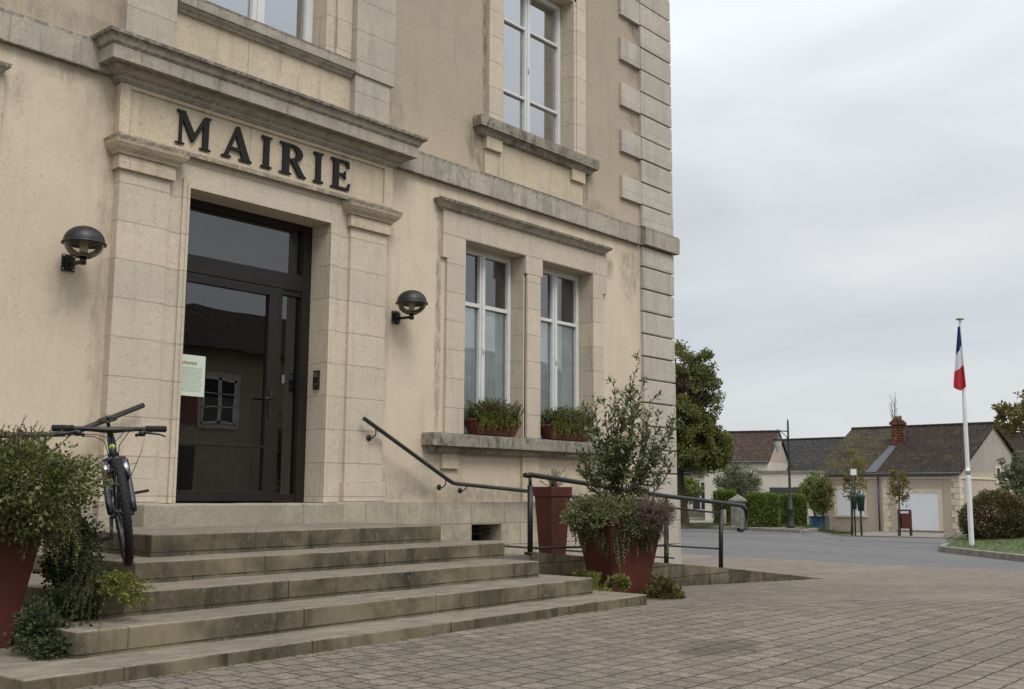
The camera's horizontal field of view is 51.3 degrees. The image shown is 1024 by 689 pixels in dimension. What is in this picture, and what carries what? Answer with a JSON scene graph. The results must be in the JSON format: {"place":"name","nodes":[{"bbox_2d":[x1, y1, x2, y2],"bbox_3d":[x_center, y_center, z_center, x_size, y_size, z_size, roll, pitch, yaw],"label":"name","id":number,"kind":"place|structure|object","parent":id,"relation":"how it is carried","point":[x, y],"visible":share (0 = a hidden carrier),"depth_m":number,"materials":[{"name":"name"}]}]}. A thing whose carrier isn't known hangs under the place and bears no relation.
{"place":"outdoors","nodes":[
{"label":"outdoors","id":0,"kind":"place"},
{"bbox_2d":[76,554,1023,688],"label":"plaza","id":1,"kind":"structure","parent":0,"point":[852,626],"depth_m":6.97,"materials":[{"name":"grey stone"}]},
{"bbox_2d":[0,503,646,688],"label":"entrance steps","id":2,"kind":"structure","parent":1,"relation":"on","point":[231,584],"depth_m":7.79,"materials":[{"name":"stone"}]},
{"bbox_2d":[0,512,45,647],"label":"planter","id":3,"kind":"object","parent":2,"relation":"on","point":[15,572],"visible":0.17,"depth_m":6.19,"materials":[{"name":"ceramic"}]},
{"bbox_2d":[0,414,119,569],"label":"bushy plant","id":4,"kind":"object","parent":3,"relation":"in","point":[54,490],"visible":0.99,"depth_m":6.10,"materials":[{"name":"green plant"}]},
{"bbox_2d":[3,506,126,661],"bbox_3d":[-2.638,1.399,6.340,0.570,0.860,1.215,2,-8,-10],"label":"ivy","id":5,"kind":"object","parent":2,"relation":"on","point":[32,625],"visible":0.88,"depth_m":6.22,"materials":[{"name":"green plant"}]},
{"bbox_2d":[51,415,166,565],"bbox_3d":[-2.668,0.972,7.321,0.687,1.016,1.668,0,-8,-1],"label":"bicycle","id":6,"kind":"object","parent":2,"relation":"on","point":[121,499],"visible":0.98,"depth_m":6.95,"materials":[{"name":"black paint"}]},
{"bbox_2d":[131,438,144,475],"bbox_3d":[-2.676,0.877,7.550,0.129,0.438,0.007,0,-8,-1],"label":"cable","id":7,"kind":"object","parent":6,"relation":"attached to","point":[137,460],"visible":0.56,"depth_m":7.55,"materials":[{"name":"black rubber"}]},
{"bbox_2d":[76,567,155,614],"bbox_3d":[-2.400,1.452,6.354,0.817,0.255,0.270,-6,-10,40],"label":"fern weed","id":8,"kind":"object","parent":2,"relation":"on","point":[116,588],"visible":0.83,"depth_m":6.25,"materials":[{"name":"green plant"}]},
{"bbox_2d":[151,605,640,677],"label":"moss tufts","id":9,"kind":"object","parent":1,"relation":"on","point":[392,641],"visible":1,"depth_m":6.66,"materials":[{"name":"green plant"}]},
{"bbox_2d":[572,568,631,591],"bbox_3d":[0.788,2.389,10.546,0.721,0.319,0.594,-6,-10,40],"label":"weed clump","id":10,"kind":"object","parent":1,"relation":"on","point":[621,582],"visible":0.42,"depth_m":10.49,"materials":[{"name":"green plant"}]},
{"bbox_2d":[580,515,662,593],"bbox_3d":[1.118,2.186,11.156,0.702,0.800,0.702,5,-9,-28],"label":"planter","id":11,"kind":"object","parent":1,"relation":"on","point":[634,567],"visible":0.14,"depth_m":10.93,"materials":[{"name":"plastic"}]},
{"bbox_2d":[559,490,667,570],"bbox_3d":[1.014,1.904,11.026,1.045,0.819,1.102,-6,-10,40],"label":"trailing plant","id":12,"kind":"object","parent":11,"relation":"in","point":[586,510],"visible":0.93,"depth_m":10.85,"materials":[{"name":"green plant"}]},
{"bbox_2d":[571,349,687,513],"bbox_3d":[1.240,0.965,11.314,1.340,1.836,0.804,2,-8,-12],"label":"laurel shrub","id":13,"kind":"object","parent":11,"relation":"in","point":[613,477],"visible":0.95,"depth_m":11.24,"materials":[{"name":"green plant"}]},
{"bbox_2d":[628,494,677,536],"bbox_3d":[1.432,1.750,10.914,0.538,0.448,0.550,-6,-10,40],"label":"heather","id":14,"kind":"object","parent":11,"relation":"on","point":[660,512],"visible":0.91,"depth_m":10.83,"materials":[{"name":"purple plant"}]},
{"bbox_2d":[634,568,685,599],"bbox_3d":[1.500,2.467,10.715,0.551,0.433,0.603,3,-8,-17],"label":"weed clump","id":15,"kind":"object","parent":1,"relation":"on","point":[665,587],"visible":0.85,"depth_m":10.58,"materials":[{"name":"green plant"}]},
{"bbox_2d":[504,552,821,585],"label":"ramp","id":16,"kind":"structure","parent":1,"relation":"on","point":[567,565],"depth_m":13.48,"materials":[{"name":"grey stone"}]},
{"bbox_2d":[533,487,571,554],"bbox_3d":[0.474,2.071,12.485,0.333,0.800,0.333,7,-10,-39],"label":"planter","id":17,"kind":"object","parent":16,"relation":"on","point":[550,505],"visible":0.86,"depth_m":12.39,"materials":[{"name":"plastic"}]},
{"bbox_2d":[540,468,567,486],"bbox_3d":[0.477,1.580,12.558,0.308,0.257,0.306,-6,-10,40],"label":"shrub","id":18,"kind":"object","parent":17,"relation":"in","point":[553,483],"visible":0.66,"depth_m":12.54,"materials":[{"name":"green plant"}]},
{"bbox_2d":[523,472,748,567],"bbox_3d":[1.742,2.275,13.258,0.120,1.275,4.959,-6,-10,40],"label":"railing","id":19,"kind":"object","parent":16,"relation":"on","point":[530,476],"visible":0.71,"depth_m":13.43,"materials":[{"name":"black metal"}]},
{"bbox_2d":[723,510,725,523],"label":"gate pier","id":20,"kind":"structure","parent":0,"point":[724,516],"depth_m":44.31,"materials":[{"name":"stone"}]},
{"bbox_2d":[728,494,746,526],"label":"gate pier","id":21,"kind":"structure","parent":0,"point":[737,517],"depth_m":42.78,"materials":[{"name":"stone"}]},
{"bbox_2d":[689,519,833,529],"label":"pavement","id":22,"kind":"structure","parent":0,"point":[701,521],"depth_m":52.39,"materials":[{"name":"grey concrete"}]},
{"bbox_2d":[684,475,703,504],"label":"tree","id":23,"kind":"object","parent":22,"relation":"on","point":[691,488],"visible":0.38,"depth_m":46.36,"materials":[{"name":"green plant"}]},
{"bbox_2d":[711,489,737,522],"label":"hedge","id":24,"kind":"object","parent":22,"relation":"on","point":[726,495],"visible":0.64,"depth_m":46.02,"materials":[{"name":"green plant"}]},
{"bbox_2d":[743,491,781,526],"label":"hedge","id":25,"kind":"object","parent":22,"relation":"on","point":[763,508],"visible":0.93,"depth_m":42.94,"materials":[{"name":"green plant"}]},
{"bbox_2d":[773,419,794,527],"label":"street lamp","id":26,"kind":"object","parent":22,"relation":"on","point":[777,439],"visible":0.91,"depth_m":42.27,"materials":[{"name":"metal"}]},
{"bbox_2d":[777,493,808,525],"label":"hedge","id":27,"kind":"object","parent":22,"relation":"on","point":[800,504],"visible":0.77,"depth_m":43.95,"materials":[{"name":"green plant"}]},
{"bbox_2d":[808,515,829,529],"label":"recycling container","id":28,"kind":"object","parent":22,"relation":"on","point":[815,521],"visible":0.73,"depth_m":46.69,"materials":[{"name":"blue plastic"}]},
{"bbox_2d":[668,0,1023,438],"label":"sky","id":29,"kind":"structure","parent":0,"point":[848,175],"materials":[{"name":"grey"}]},
{"bbox_2d":[678,528,1023,569],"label":"road","id":30,"kind":"structure","parent":0,"point":[905,552],"depth_m":27.80,"materials":[{"name":"grey asphalt"}]},
{"bbox_2d":[672,339,735,524],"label":"tree","id":31,"kind":"object","parent":30,"relation":"on","point":[703,442],"visible":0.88,"depth_m":43.23,"materials":[{"name":"green plant"}]},
{"bbox_2d":[712,461,765,495],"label":"shrub","id":32,"kind":"object","parent":30,"relation":"on","point":[733,478],"visible":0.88,"depth_m":50.08,"materials":[{"name":"green plant"}]},
{"bbox_2d":[681,526,819,533],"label":"kerb","id":33,"kind":"structure","parent":30,"relation":"on","point":[806,531],"depth_m":40.94,"materials":[{"name":"concrete"}]},
{"bbox_2d":[681,522,850,533],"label":"verge grass","id":34,"kind":"structure","parent":30,"relation":"on","point":[781,525],"depth_m":43.85,"materials":[{"name":"green plant"}]},
{"bbox_2d":[794,471,829,515],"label":"tree","id":35,"kind":"object","parent":30,"relation":"on","point":[806,489],"visible":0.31,"depth_m":48.31,"materials":[{"name":"green plant"}]},
{"bbox_2d":[808,473,836,528],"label":"tree","id":36,"kind":"object","parent":30,"relation":"on","point":[821,495],"visible":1,"depth_m":46.36,"materials":[{"name":"green plant"}]},
{"bbox_2d":[850,467,856,535],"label":"sign post","id":37,"kind":"object","parent":30,"relation":"on","point":[853,471],"visible":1,"depth_m":42.18,"materials":[{"name":"metal"}]},
{"bbox_2d":[856,493,864,535],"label":"litter bin","id":38,"kind":"object","parent":30,"relation":"on","point":[860,497],"visible":1,"depth_m":42.38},
{"bbox_2d":[938,542,1023,561],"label":"kerb","id":39,"kind":"structure","parent":30,"relation":"on","point":[944,547],"depth_m":24.87,"materials":[{"name":"concrete"}]},
{"bbox_2d":[831,531,961,538],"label":"sidewalk","id":40,"kind":"structure","parent":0,"point":[903,534],"depth_m":45.47,"materials":[{"name":"grey concrete"}]},
{"bbox_2d":[833,446,870,534],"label":"young tree","id":41,"kind":"object","parent":40,"relation":"on","point":[847,477],"visible":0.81,"depth_m":43.59,"materials":[{"name":"green plant"}]},
{"bbox_2d":[850,494,856,534],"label":"litter bin","id":42,"kind":"object","parent":40,"relation":"on","point":[851,505],"visible":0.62,"depth_m":42.91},
{"bbox_2d":[885,466,912,508],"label":"young tree","id":43,"kind":"object","parent":40,"relation":"on","point":[898,487],"visible":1,"depth_m":43.53,"materials":[{"name":"green plant"}]},
{"bbox_2d":[897,509,912,535],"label":"wooden bin","id":44,"kind":"object","parent":40,"relation":"on","point":[904,520],"visible":1,"depth_m":42.32,"materials":[{"name":"red wood"}]},
{"bbox_2d":[990,389,1023,438],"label":"tree","id":45,"kind":"object","parent":40,"relation":"on","point":[1014,414],"visible":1,"depth_m":46.98,"materials":[{"name":"green plant"}]},
{"bbox_2d":[993,450,1023,517],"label":"tree","id":46,"kind":"object","parent":40,"relation":"on","point":[1015,476],"visible":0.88,"depth_m":39.61,"materials":[{"name":"green plant"}]},
{"bbox_2d":[943,524,1023,554],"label":"lawn","id":47,"kind":"structure","parent":0,"point":[986,547],"depth_m":27.13,"materials":[{"name":"green plant"}]},
{"bbox_2d":[956,317,973,545],"bbox_3d":[11.819,2.244,27.763,0.220,5.989,0.220,-6,-10,40],"label":"flagpole","id":48,"kind":"object","parent":47,"relation":"on","point":[968,489],"visible":0.99,"depth_m":27.59,"materials":[{"name":"white metal"}]},
{"bbox_2d":[953,326,965,390],"bbox_3d":[11.701,0.366,27.933,0.290,1.700,0.110,0,-8,0],"label":"flag","id":49,"kind":"object","parent":48,"relation":"attached to","point":[959,383],"visible":1,"depth_m":27.91,"materials":[{"name":"multicoloured fabric"}]},
{"bbox_2d":[956,488,1023,538],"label":"bronze shrub","id":50,"kind":"object","parent":47,"relation":"on","point":[1008,505],"visible":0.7,"depth_m":29.52,"materials":[{"name":"brown plant"}]},
{"bbox_3d":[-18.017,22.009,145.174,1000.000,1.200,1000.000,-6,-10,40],"label":"ground","id":51,"kind":"structure","parent":0,"visible":0},
{"bbox_2d":[0,0,680,563],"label":"town hall","id":52,"kind":"structure","parent":51,"relation":"on","point":[504,204],"depth_m":11.78,"materials":[{"name":"stone"}]},
{"bbox_2d":[0,403,144,444],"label":"handrail","id":53,"kind":"object","parent":52,"relation":"attached to","point":[127,411],"visible":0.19,"depth_m":9.27,"materials":[{"name":"grey metal"}]},
{"bbox_2d":[61,225,106,271],"bbox_3d":[-3.756,-0.846,9.297,0.463,0.366,0.376,-6,-10,40],"label":"wall lamp","id":54,"kind":"object","parent":52,"relation":"attached to","point":[83,239],"visible":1,"depth_m":9.25,"materials":[{"name":"black metal"}]},
{"bbox_2d":[181,354,205,396],"bbox_3d":[-3.169,0.304,10.495,0.008,0.405,0.335,-6,-10,40],"label":"notice","id":55,"kind":"object","parent":52,"relation":"attached to","point":[193,376],"visible":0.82,"depth_m":10.52,"materials":[{"name":"white paper"}]},
{"bbox_2d":[175,198,312,502],"bbox_3d":[-2.801,0.100,11.007,0.195,3.034,1.760,-6,-10,40],"label":"door","id":56,"kind":"structure","parent":52,"relation":"in","point":[247,298],"depth_m":11.07,"materials":[{"name":"black glass"}]},
{"bbox_2d":[210,0,313,42],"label":"window","id":57,"kind":"structure","parent":52,"relation":"in","point":[292,17],"depth_m":11.81,"materials":[{"name":"white paint"}]},
{"bbox_2d":[175,109,349,190],"bbox_3d":[-2.521,-1.992,11.079,0.022,0.344,2.195,-6,-10,40],"label":"lettering","id":58,"kind":"object","parent":52,"relation":"attached to","point":[236,134],"visible":1,"depth_m":11.04,"materials":[{"name":"metal"}]},
{"bbox_2d":[313,370,319,389],"bbox_3d":[-2.117,0.383,11.526,0.090,0.205,0.029,-6,-10,40],"label":"intercom","id":59,"kind":"object","parent":52,"relation":"attached to","point":[316,379],"visible":1,"depth_m":11.51,"materials":[{"name":"brown metal"}]},
{"bbox_2d":[391,290,427,323],"bbox_3d":[-1.185,-0.441,12.282,0.463,0.366,0.376,-6,-10,40],"label":"wall lamp","id":60,"kind":"object","parent":52,"relation":"attached to","point":[411,299],"visible":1,"depth_m":12.22,"materials":[{"name":"black metal"}]},
{"bbox_2d":[464,247,510,433],"bbox_3d":[-0.407,-0.021,13.862,0.129,2.456,1.180,-6,-10,40],"label":"window","id":61,"kind":"structure","parent":52,"relation":"in","point":[487,334],"depth_m":13.99,"materials":[{"name":"white paint"}]},
{"bbox_2d":[464,418,518,436],"bbox_3d":[-0.248,1.057,13.490,0.216,0.195,0.889,-6,-10,40],"label":"window box","id":62,"kind":"object","parent":52,"relation":"on","point":[472,425],"visible":0.71,"depth_m":13.29,"materials":[{"name":"ceramic"}]},
{"bbox_2d":[464,397,524,431],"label":"window flowers","id":63,"kind":"object","parent":62,"relation":"in","point":[495,411],"visible":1,"depth_m":13.38,"materials":[{"name":"green plant"}]},
{"bbox_2d":[362,417,673,558],"bbox_3d":[0.386,2.022,13.924,0.124,1.795,6.297,-6,-10,40],"label":"handrail","id":64,"kind":"object","parent":52,"relation":"attached to","point":[406,449],"visible":0.58,"depth_m":12.54,"materials":[{"name":"grey metal"}]},
{"bbox_2d":[503,0,559,144],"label":"window","id":65,"kind":"structure","parent":52,"relation":"in","point":[531,87],"depth_m":15.23,"materials":[{"name":"white paint"}]},
{"bbox_2d":[540,267,578,438],"bbox_3d":[0.586,0.145,15.014,0.129,2.456,1.160,-6,-10,40],"label":"window","id":66,"kind":"structure","parent":52,"relation":"in","point":[559,344],"depth_m":15.17,"materials":[{"name":"white paint"}]},
{"bbox_2d":[540,424,590,441],"bbox_3d":[0.739,1.222,14.635,0.216,0.195,1.015,-6,-10,40],"label":"window box","id":67,"kind":"object","parent":52,"relation":"on","point":[546,431],"visible":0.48,"depth_m":14.39,"materials":[{"name":"ceramic"}]},
{"bbox_2d":[540,404,599,438],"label":"window flowers","id":68,"kind":"object","parent":67,"relation":"in","point":[565,419],"visible":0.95,"depth_m":14.51,"materials":[{"name":"green plant"}]},
{"bbox_2d":[674,469,704,518],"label":"house","id":69,"kind":"structure","parent":51,"relation":"on","point":[696,514],"depth_m":65.61,"materials":[{"name":"beige paint"}]},
{"bbox_2d":[688,478,704,509],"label":"window","id":70,"kind":"structure","parent":69,"relation":"in","point":[695,505],"depth_m":65.63,"materials":[{"name":"stone"}]},
{"bbox_2d":[704,430,790,520],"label":"house","id":71,"kind":"structure","parent":51,"relation":"on","point":[755,448],"depth_m":59.12,"materials":[{"name":"red ceramic"}]},
{"bbox_2d":[757,470,826,523],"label":"annex","id":72,"kind":"object","parent":51,"relation":"on","point":[775,482],"visible":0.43,"depth_m":55.31,"materials":[{"name":"paint"}]},
{"bbox_2d":[769,487,800,494],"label":"garage door","id":73,"kind":"structure","parent":72,"relation":"in","point":[777,490],"depth_m":55.27,"materials":[{"name":"grey metal"}]},
{"bbox_2d":[783,437,843,470],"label":"house","id":74,"kind":"structure","parent":51,"relation":"on","point":[809,453],"depth_m":63.99,"materials":[{"name":"grey tile"}]},
{"bbox_2d":[889,393,898,419],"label":"bare tree","id":75,"kind":"object","parent":51,"relation":"on","point":[895,410],"visible":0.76,"depth_m":80.08,"materials":[{"name":"grey plant"}]},
{"bbox_2d":[815,416,1023,532],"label":"house","id":76,"kind":"structure","parent":51,"relation":"on","point":[931,457],"depth_m":54.56,"materials":[{"name":"brown tile"}]},
{"bbox_2d":[833,486,867,516],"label":"window","id":77,"kind":"structure","parent":76,"relation":"in","point":[842,508],"depth_m":55.65,"materials":[{"name":"stone"}]},
{"bbox_2d":[896,489,943,532],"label":"garage door","id":78,"kind":"structure","parent":76,"relation":"in","point":[926,507],"depth_m":52.61,"materials":[{"name":"metal"}]},
{"bbox_2d":[995,466,1000,483],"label":"window","id":79,"kind":"structure","parent":76,"relation":"in","point":[997,468],"depth_m":54.92,"materials":[{"name":"glass"}]},
{"bbox_2d":[1003,432,1023,462],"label":"house","id":80,"kind":"structure","parent":51,"relation":"on","point":[1017,444],"depth_m":69.36,"materials":[{"name":"brown tile"}]}
]}

